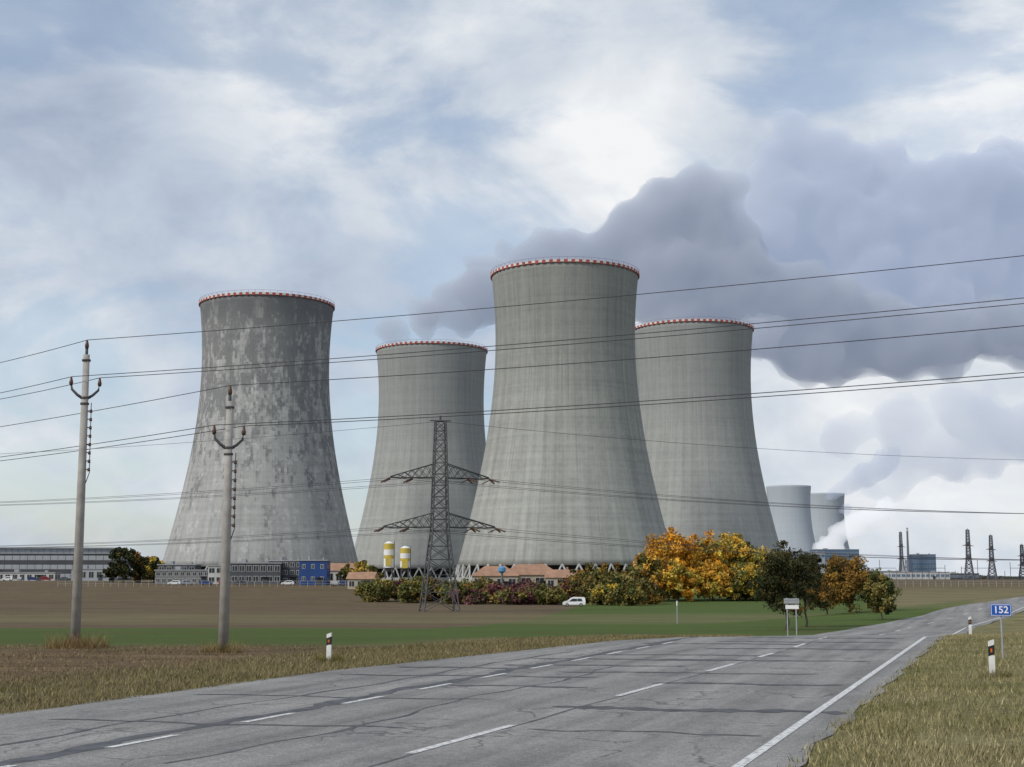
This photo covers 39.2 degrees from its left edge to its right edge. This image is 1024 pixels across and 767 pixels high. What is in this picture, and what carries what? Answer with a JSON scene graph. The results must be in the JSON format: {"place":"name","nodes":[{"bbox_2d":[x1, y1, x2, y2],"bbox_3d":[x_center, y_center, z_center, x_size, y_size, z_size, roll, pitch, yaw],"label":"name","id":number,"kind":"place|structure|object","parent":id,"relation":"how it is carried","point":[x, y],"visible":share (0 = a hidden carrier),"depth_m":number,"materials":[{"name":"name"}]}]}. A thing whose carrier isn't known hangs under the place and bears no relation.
{"place":"outdoors","nodes":[
{"label":"outdoors","id":0,"kind":"place"},
{"bbox_2d":[346,569,378,578],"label":"roof","id":1,"kind":"structure","parent":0,"point":[362,575],"depth_m":453.94,"materials":[{"name":"orange tile"}]},
{"bbox_2d":[0,596,1023,766],"bbox_3d":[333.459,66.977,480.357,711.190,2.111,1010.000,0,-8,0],"label":"road","id":2,"kind":"structure","parent":0,"point":[529,744],"depth_m":21.69,"materials":[{"name":"asphalt"}]},
{"bbox_2d":[0,637,902,766],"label":"road tar seams","id":3,"kind":"object","parent":2,"relation":"on","point":[89,747],"visible":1,"depth_m":23.03,"materials":[{"name":"asphalt"}]},
{"bbox_2d":[0,601,1023,766],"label":"road markings","id":4,"kind":"object","parent":2,"relation":"on","point":[746,760],"visible":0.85,"depth_m":20.69,"materials":[{"name":"paint"}]},
{"bbox_2d":[0,579,1023,766],"bbox_3d":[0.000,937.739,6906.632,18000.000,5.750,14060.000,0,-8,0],"label":"ground","id":5,"kind":"structure","parent":0,"point":[141,614],"depth_m":114.86,"materials":[{"name":"soil"}]},
{"bbox_2d":[0,569,60,580],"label":"store","id":6,"kind":"structure","parent":5,"relation":"on","point":[17,573],"depth_m":645.21,"materials":[{"name":"white concrete"}]},
{"bbox_2d":[0,574,59,578],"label":"windows","id":7,"kind":"structure","parent":6,"relation":"in","point":[51,576],"depth_m":645.28,"materials":[{"name":"grey glass"}]},
{"bbox_2d":[0,547,132,579],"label":"industrial hall","id":8,"kind":"structure","parent":5,"relation":"on","point":[50,559],"depth_m":680.54,"materials":[{"name":"concrete"}]},
{"bbox_2d":[0,556,131,577],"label":"windows","id":9,"kind":"structure","parent":8,"relation":"in","point":[1,557],"depth_m":680.06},
{"bbox_2d":[41,630,118,648],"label":"dry weeds","id":10,"kind":"object","parent":5,"relation":"on","point":[70,644],"visible":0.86,"depth_m":41.62,"materials":[{"name":"brown plant"}]},
{"bbox_2d":[69,340,101,641],"bbox_3d":[-12.770,3.350,42.636,0.942,9.400,0.290,2,-8,-15],"label":"utility pole","id":11,"kind":"object","parent":5,"relation":"on","point":[84,397],"visible":1,"depth_m":42.56,"materials":[{"name":"concrete"}]},
{"bbox_2d":[0,255,1023,460],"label":"overhead wires","id":12,"kind":"object","parent":11,"relation":"attached to","point":[540,365],"visible":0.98,"depth_m":38.00,"materials":[{"name":"metal"}]},
{"bbox_2d":[71,566,115,580],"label":"store","id":13,"kind":"structure","parent":5,"relation":"on","point":[92,574],"depth_m":649.73,"materials":[{"name":"white concrete"}]},
{"bbox_2d":[102,561,124,581],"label":"tree","id":14,"kind":"object","parent":5,"relation":"on","point":[109,572],"visible":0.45,"depth_m":553.72,"materials":[{"name":"green plant"}]},
{"bbox_2d":[108,547,136,582],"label":"tree","id":15,"kind":"object","parent":5,"relation":"on","point":[121,568],"visible":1,"depth_m":533.53,"materials":[{"name":"green plant"}]},
{"bbox_2d":[126,551,151,582],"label":"tree","id":16,"kind":"object","parent":5,"relation":"on","point":[139,559],"visible":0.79,"depth_m":542.08,"materials":[{"name":"green plant"}]},
{"bbox_2d":[140,556,164,582],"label":"tree","id":17,"kind":"object","parent":5,"relation":"on","point":[148,568],"visible":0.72,"depth_m":538.54,"materials":[{"name":"yellow plant"}]},
{"bbox_2d":[157,561,201,569],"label":"storehouse","id":18,"kind":"structure","parent":5,"relation":"on","point":[172,565],"depth_m":535.65,"materials":[{"name":"metal"}]},
{"bbox_2d":[155,571,207,583],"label":"walls","id":19,"kind":"structure","parent":5,"relation":"on","point":[178,577],"depth_m":519.35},
{"bbox_2d":[156,572,207,582],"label":"windows","id":20,"kind":"structure","parent":19,"relation":"attached to","point":[181,574],"depth_m":519.35,"materials":[{"name":"grey glass"}]},
{"bbox_2d":[198,638,244,652],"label":"dry weeds","id":21,"kind":"object","parent":5,"relation":"on","point":[209,648],"visible":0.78,"depth_m":38.98,"materials":[{"name":"brown plant"}]},
{"bbox_2d":[0,643,449,685],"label":"field stubble","id":22,"kind":"object","parent":5,"relation":"on","point":[127,651],"visible":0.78,"depth_m":37.08,"materials":[{"name":"plant"}]},
{"bbox_2d":[212,385,245,649],"bbox_3d":[-7.880,3.842,39.744,0.942,7.650,0.290,2,-8,-15],"label":"utility pole","id":23,"kind":"object","parent":5,"relation":"on","point":[224,600],"visible":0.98,"depth_m":39.68,"materials":[{"name":"concrete"}]},
{"bbox_2d":[152,289,357,580],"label":"cooling tower","id":24,"kind":"structure","parent":5,"relation":"on","point":[298,457],"depth_m":628.51,"materials":[{"name":"concrete"}]},
{"bbox_2d":[230,564,282,583],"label":"walls","id":25,"kind":"structure","parent":5,"relation":"on","point":[252,573],"depth_m":509.58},
{"bbox_2d":[230,559,282,563],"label":"roof","id":26,"kind":"structure","parent":25,"relation":"on","point":[244,561],"depth_m":509.80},
{"bbox_2d":[230,565,282,581],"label":"windows","id":27,"kind":"structure","parent":25,"relation":"attached to","point":[256,568],"depth_m":509.67,"materials":[{"name":"grey glass"}]},
{"bbox_2d":[269,561,298,583],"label":"walls","id":28,"kind":"structure","parent":5,"relation":"on","point":[289,568],"depth_m":513.74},
{"bbox_2d":[283,562,298,582],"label":"windows","id":29,"kind":"structure","parent":28,"relation":"attached to","point":[285,564],"depth_m":513.56,"materials":[{"name":"grey glass"}]},
{"bbox_2d":[298,556,330,584],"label":"blue hall","id":30,"kind":"structure","parent":5,"relation":"on","point":[314,572],"depth_m":495.84,"materials":[{"name":"paint"}]},
{"bbox_2d":[302,564,329,580],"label":"windows","id":31,"kind":"structure","parent":30,"relation":"in","point":[303,565],"depth_m":495.96,"materials":[{"name":"grey glass"}]},
{"bbox_2d":[310,653,347,661],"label":"dry weeds","id":32,"kind":"object","parent":5,"relation":"on","point":[332,659],"visible":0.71,"depth_m":34.75,"materials":[{"name":"brown plant"}]},
{"bbox_2d":[326,633,331,659],"bbox_3d":[-4.419,6.434,34.855,0.124,0.801,0.118,-3,-8,19],"label":"delineator post","id":33,"kind":"object","parent":5,"relation":"on","point":[328,644],"visible":0.91,"depth_m":34.83,"materials":[{"name":"white plastic"}]},
{"bbox_2d":[330,561,355,583],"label":"workshop","id":34,"kind":"structure","parent":5,"relation":"on","point":[335,568],"depth_m":521.05,"materials":[{"name":"beige concrete"}]},
{"bbox_2d":[335,563,352,582],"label":"tree","id":35,"kind":"object","parent":5,"relation":"on","point":[345,570],"visible":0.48,"depth_m":499.40,"materials":[{"name":"green plant"}]},
{"bbox_2d":[351,560,369,571],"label":"tree","id":36,"kind":"object","parent":5,"relation":"on","point":[361,565],"visible":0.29,"depth_m":495.23,"materials":[{"name":"yellow plant"}]},
{"bbox_2d":[354,580,375,600],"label":"bush","id":37,"kind":"object","parent":5,"relation":"on","point":[358,590],"visible":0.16,"depth_m":329.23,"materials":[{"name":"green plant"}]},
{"bbox_2d":[360,565,383,578],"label":"tree","id":38,"kind":"object","parent":5,"relation":"on","point":[372,568],"visible":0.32,"depth_m":489.60,"materials":[{"name":"green plant"}]},
{"bbox_2d":[0,634,756,714],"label":"grass verge","id":39,"kind":"object","parent":5,"relation":"on","point":[310,668],"depth_m":31.25,"materials":[{"name":"plant"}]},
{"bbox_2d":[360,578,396,601],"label":"bush","id":40,"kind":"object","parent":5,"relation":"on","point":[383,587],"visible":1,"depth_m":325.01,"materials":[{"name":"green plant"}]},
{"bbox_2d":[384,541,394,578],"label":"silo","id":41,"kind":"object","parent":5,"relation":"on","point":[389,556],"visible":0.94,"depth_m":554.59,"materials":[{"name":"metal"}]},
{"bbox_2d":[384,576,411,600],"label":"bush","id":42,"kind":"object","parent":5,"relation":"on","point":[393,594],"visible":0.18,"depth_m":333.19,"materials":[{"name":"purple plant"}]},
{"bbox_2d":[400,546,410,578],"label":"silo","id":43,"kind":"object","parent":5,"relation":"on","point":[405,558],"visible":0.9,"depth_m":554.42,"materials":[{"name":"metal"}]},
{"bbox_2d":[397,578,433,602],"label":"bush","id":44,"kind":"object","parent":5,"relation":"on","point":[407,591],"visible":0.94,"depth_m":317.13,"materials":[{"name":"green plant"}]},
{"bbox_2d":[354,339,487,579],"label":"cooling tower","id":45,"kind":"structure","parent":5,"relation":"on","point":[401,447],"depth_m":760.11,"materials":[{"name":"concrete"}]},
{"bbox_2d":[416,578,448,600],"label":"bush","id":46,"kind":"object","parent":5,"relation":"on","point":[433,590],"visible":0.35,"depth_m":330.47,"materials":[{"name":"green plant"}]},
{"bbox_2d":[374,417,504,611],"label":"power pylon","id":47,"kind":"object","parent":5,"relation":"on","point":[446,493],"visible":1,"depth_m":229.41,"materials":[{"name":"metal"}]},
{"bbox_2d":[0,421,1023,559],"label":"transmission wires","id":48,"kind":"object","parent":47,"relation":"attached to","point":[510,529],"visible":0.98,"depth_m":238.68,"materials":[{"name":"metal"}]},
{"bbox_2d":[438,586,457,603],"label":"bush","id":49,"kind":"object","parent":5,"relation":"on","point":[448,600],"visible":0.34,"depth_m":310.98,"materials":[{"name":"green plant"}]},
{"bbox_2d":[434,578,473,595],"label":"bush","id":50,"kind":"object","parent":5,"relation":"on","point":[460,584],"visible":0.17,"depth_m":325.46,"materials":[{"name":"green plant"}]},
{"bbox_2d":[449,586,487,604],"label":"bush","id":51,"kind":"object","parent":5,"relation":"on","point":[469,595],"visible":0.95,"depth_m":307.26,"materials":[{"name":"purple plant"}]},
{"bbox_2d":[462,578,492,602],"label":"bush","id":52,"kind":"object","parent":5,"relation":"on","point":[481,584],"visible":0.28,"depth_m":316.42,"materials":[{"name":"green plant"}]},
{"bbox_2d":[472,576,517,583],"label":"walls","id":53,"kind":"structure","parent":5,"relation":"on","point":[496,577],"depth_m":440.52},
{"bbox_2d":[471,563,518,575],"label":"roof","id":54,"kind":"structure","parent":53,"relation":"on","point":[488,571],"depth_m":442.22,"materials":[{"name":"orange tile"}]},
{"bbox_2d":[485,583,512,603],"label":"bush","id":55,"kind":"object","parent":5,"relation":"on","point":[492,587],"visible":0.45,"depth_m":312.40,"materials":[{"name":"purple plant"}]},
{"bbox_2d":[488,586,537,604],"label":"bush","id":56,"kind":"object","parent":5,"relation":"on","point":[516,595],"visible":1,"depth_m":303.19,"materials":[{"name":"green plant"}]},
{"bbox_2d":[507,580,538,588],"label":"bush","id":57,"kind":"object","parent":5,"relation":"on","point":[528,583],"visible":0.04,"depth_m":318.48,"materials":[{"name":"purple plant"}]},
{"bbox_2d":[65,581,1011,586],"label":"perimeter fence","id":58,"kind":"object","parent":5,"relation":"on","point":[466,581],"visible":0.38,"depth_m":475.38,"materials":[{"name":"metal"}]},
{"bbox_2d":[520,582,568,603],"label":"bush","id":59,"kind":"object","parent":5,"relation":"on","point":[541,586],"visible":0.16,"depth_m":311.39,"materials":[{"name":"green plant"}]},
{"bbox_2d":[534,586,569,604],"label":"bush","id":60,"kind":"object","parent":5,"relation":"on","point":[548,596],"visible":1,"depth_m":302.74,"materials":[{"name":"green plant"}]},
{"bbox_2d":[546,578,564,588],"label":"walls","id":61,"kind":"structure","parent":5,"relation":"on","point":[555,581],"depth_m":443.54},
{"bbox_2d":[544,567,577,577],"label":"roof","id":62,"kind":"structure","parent":61,"relation":"on","point":[556,573],"depth_m":445.53,"materials":[{"name":"orange tile"}]},
{"bbox_2d":[449,256,668,581],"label":"cooling tower","id":63,"kind":"structure","parent":5,"relation":"on","point":[590,461],"depth_m":561.95,"materials":[{"name":"concrete"}]},
{"bbox_2d":[559,577,581,602],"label":"bush","id":64,"kind":"object","parent":5,"relation":"on","point":[566,585],"visible":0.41,"depth_m":318.59,"materials":[{"name":"green plant"}]},
{"bbox_2d":[563,597,585,605],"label":"parked car","id":65,"kind":"object","parent":5,"relation":"on","point":[580,601],"visible":1,"depth_m":285.94,"materials":[{"name":"white paint"}]},
{"bbox_2d":[568,572,601,602],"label":"bush","id":66,"kind":"object","parent":5,"relation":"on","point":[585,581],"visible":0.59,"depth_m":316.26,"materials":[{"name":"green plant"}]},
{"bbox_2d":[575,562,597,581],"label":"bush","id":67,"kind":"object","parent":5,"relation":"on","point":[588,568],"visible":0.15,"depth_m":341.53,"materials":[{"name":"green plant"}]},
{"bbox_2d":[584,583,621,604],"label":"bush","id":68,"kind":"object","parent":5,"relation":"on","point":[599,591],"visible":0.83,"depth_m":300.10,"materials":[{"name":"yellow plant"}]},
{"bbox_2d":[584,569,624,599],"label":"bush","id":69,"kind":"object","parent":5,"relation":"on","point":[607,577],"visible":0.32,"depth_m":314.35,"materials":[{"name":"green plant"}]},
{"bbox_2d":[597,562,624,574],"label":"bush","id":70,"kind":"object","parent":5,"relation":"on","point":[603,565],"visible":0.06,"depth_m":342.00,"materials":[{"name":"green plant"}]},
{"bbox_2d":[605,583,647,605],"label":"bush","id":71,"kind":"object","parent":5,"relation":"on","point":[630,594],"visible":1,"depth_m":293.97,"materials":[{"name":"green plant"}]},
{"bbox_2d":[610,575,646,603],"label":"bush","id":72,"kind":"object","parent":5,"relation":"on","point":[628,579],"visible":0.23,"depth_m":308.10,"materials":[{"name":"green plant"}]},
{"bbox_2d":[618,565,648,580],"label":"bush","id":73,"kind":"object","parent":5,"relation":"on","point":[635,572],"visible":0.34,"depth_m":327.71,"materials":[{"name":"green plant"}]},
{"bbox_2d":[633,552,668,595],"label":"autumn tree","id":74,"kind":"object","parent":5,"relation":"on","point":[654,568],"visible":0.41,"depth_m":330.67,"materials":[{"name":"yellow plant"}]},
{"bbox_2d":[635,577,666,604],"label":"bush","id":75,"kind":"object","parent":5,"relation":"on","point":[652,589],"visible":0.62,"depth_m":306.57,"materials":[{"name":"green plant"}]},
{"bbox_2d":[630,527,703,599],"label":"autumn tree","id":76,"kind":"object","parent":5,"relation":"on","point":[670,552],"visible":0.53,"depth_m":340.40,"materials":[{"name":"orange plant"}]},
{"bbox_2d":[656,557,700,600],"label":"autumn tree","id":77,"kind":"object","parent":5,"relation":"on","point":[676,579],"visible":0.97,"depth_m":328.63,"materials":[{"name":"yellow plant"}]},
{"bbox_2d":[673,536,709,566],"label":"autumn tree","id":78,"kind":"object","parent":5,"relation":"on","point":[686,543],"visible":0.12,"depth_m":345.50,"materials":[{"name":"orange plant"}]},
{"bbox_2d":[635,317,780,554],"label":"cooling tower","id":79,"kind":"structure","parent":5,"relation":"on","point":[691,470],"depth_m":694.47,"materials":[{"name":"concrete"}]},
{"bbox_2d":[684,530,732,599],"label":"autumn tree","id":80,"kind":"object","parent":5,"relation":"on","point":[702,555],"visible":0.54,"depth_m":342.56,"materials":[{"name":"plant"}]},
{"bbox_2d":[692,559,736,600],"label":"autumn tree","id":81,"kind":"object","parent":5,"relation":"on","point":[713,577],"visible":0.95,"depth_m":332.47,"materials":[{"name":"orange plant"}]},
{"bbox_2d":[716,532,749,599],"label":"autumn tree","id":82,"kind":"object","parent":5,"relation":"on","point":[728,539],"visible":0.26,"depth_m":349.19,"materials":[{"name":"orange plant"}]},
{"bbox_2d":[720,562,761,600],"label":"autumn tree","id":83,"kind":"object","parent":5,"relation":"on","point":[745,574],"visible":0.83,"depth_m":331.94,"materials":[{"name":"green plant"}]},
{"bbox_2d":[725,541,765,599],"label":"autumn tree","id":84,"kind":"object","parent":5,"relation":"on","point":[751,556],"visible":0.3,"depth_m":345.15,"materials":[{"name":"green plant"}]},
{"bbox_2d":[747,545,783,593],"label":"autumn tree","id":85,"kind":"object","parent":5,"relation":"on","point":[760,549],"visible":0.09,"depth_m":353.96,"materials":[{"name":"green plant"}]},
{"bbox_2d":[747,540,818,629],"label":"roadside tree","id":86,"kind":"object","parent":5,"relation":"on","point":[776,570],"visible":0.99,"depth_m":80.73,"materials":[{"name":"green plant"}]},
{"bbox_2d":[784,598,798,635],"bbox_3d":[11.522,9.662,59.252,0.620,1.650,0.086,-1,-8,9],"label":"direction sign","id":87,"kind":"object","parent":5,"relation":"on","point":[787,601],"visible":0.83,"depth_m":59.29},
{"bbox_2d":[792,550,824,572],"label":"turbine hall","id":88,"kind":"structure","parent":5,"relation":"on","point":[822,557],"depth_m":1382.88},
{"bbox_2d":[790,552,831,626],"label":"roadside tree","id":89,"kind":"object","parent":5,"relation":"on","point":[813,596],"visible":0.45,"depth_m":88.49,"materials":[{"name":"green plant"}]},
{"bbox_2d":[805,557,836,613],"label":"roadside tree","id":90,"kind":"object","parent":5,"relation":"on","point":[826,567],"visible":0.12,"depth_m":126.70,"materials":[{"name":"green plant"}]},
{"bbox_2d":[810,548,858,564],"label":"turbine hall","id":91,"kind":"structure","parent":5,"relation":"on","point":[849,552],"depth_m":1478.53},
{"bbox_2d":[820,554,883,612],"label":"roadside tree","id":92,"kind":"object","parent":5,"relation":"on","point":[853,573],"visible":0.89,"depth_m":120.03,"materials":[{"name":"orange plant"}]},
{"bbox_2d":[857,567,902,619],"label":"roadside tree","id":93,"kind":"object","parent":5,"relation":"on","point":[878,589],"visible":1,"depth_m":102.55,"materials":[{"name":"green plant"}]},
{"bbox_2d":[777,631,1023,766],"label":"grass verge","id":94,"kind":"object","parent":5,"relation":"on","point":[890,732],"depth_m":20.36,"materials":[{"name":"plant"}]},
{"bbox_2d":[897,531,904,571],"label":"power pylon","id":95,"kind":"object","parent":5,"relation":"on","point":[901,555],"visible":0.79,"depth_m":1290.97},
{"bbox_2d":[884,572,949,578],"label":"walls","id":96,"kind":"structure","parent":5,"relation":"on","point":[915,573],"depth_m":1226.75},
{"bbox_2d":[884,574,948,576],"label":"windows","id":97,"kind":"structure","parent":96,"relation":"attached to","point":[918,575],"depth_m":1226.56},
{"bbox_2d":[909,555,935,571],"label":"walls","id":98,"kind":"structure","parent":5,"relation":"on","point":[922,564],"depth_m":1482.53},
{"bbox_2d":[910,556,935,571],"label":"windows","id":99,"kind":"structure","parent":98,"relation":"attached to","point":[923,562],"depth_m":1482.59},
{"bbox_2d":[863,560,1021,579],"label":"substation gantry","id":100,"kind":"object","parent":5,"relation":"on","point":[945,574],"visible":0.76,"depth_m":991.09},
{"bbox_2d":[962,528,974,579],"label":"power pylon","id":101,"kind":"object","parent":5,"relation":"on","point":[967,543],"visible":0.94,"depth_m":893.12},
{"bbox_2d":[986,534,997,579],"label":"power pylon","id":102,"kind":"object","parent":5,"relation":"on","point":[991,549],"visible":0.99,"depth_m":942.25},
{"bbox_2d":[988,639,995,673],"bbox_3d":[9.641,5.574,28.916,0.124,0.861,0.118,-3,-8,19],"label":"delineator post","id":103,"kind":"object","parent":5,"relation":"on","point":[991,652],"visible":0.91,"depth_m":28.88,"materials":[{"name":"white plastic"}]},
{"bbox_2d":[976,667,1017,677],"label":"dry weeds","id":104,"kind":"object","parent":5,"relation":"on","point":[997,672],"visible":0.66,"depth_m":28.80,"materials":[{"name":"beige plant"}]},
{"bbox_2d":[990,604,1011,657],"bbox_3d":[12.154,6.194,35.707,0.500,1.436,0.079,-2,-8,16],"label":"route number sign","id":105,"kind":"object","parent":5,"relation":"on","point":[1000,610],"visible":0.99,"depth_m":35.73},
{"bbox_2d":[1018,543,1023,579],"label":"power pylon","id":106,"kind":"object","parent":5,"relation":"on","point":[1021,555],"visible":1,"depth_m":991.83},
{"bbox_2d":[0,0,1023,576],"label":"sky","id":107,"kind":"structure","parent":0,"point":[371,158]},
{"bbox_2d":[510,562,552,574],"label":"roof","id":108,"kind":"structure","parent":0,"point":[530,569],"depth_m":449.21,"materials":[{"name":"orange tile"}]},
{"bbox_2d":[766,485,816,557],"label":"cooling tower","id":109,"kind":"structure","parent":0,"point":[793,527],"depth_m":1932.20,"materials":[{"name":"concrete"}]},
{"bbox_2d":[810,493,848,548],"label":"cooling tower","id":110,"kind":"structure","parent":0,"point":[829,528],"depth_m":2106.16,"materials":[{"name":"concrete"}]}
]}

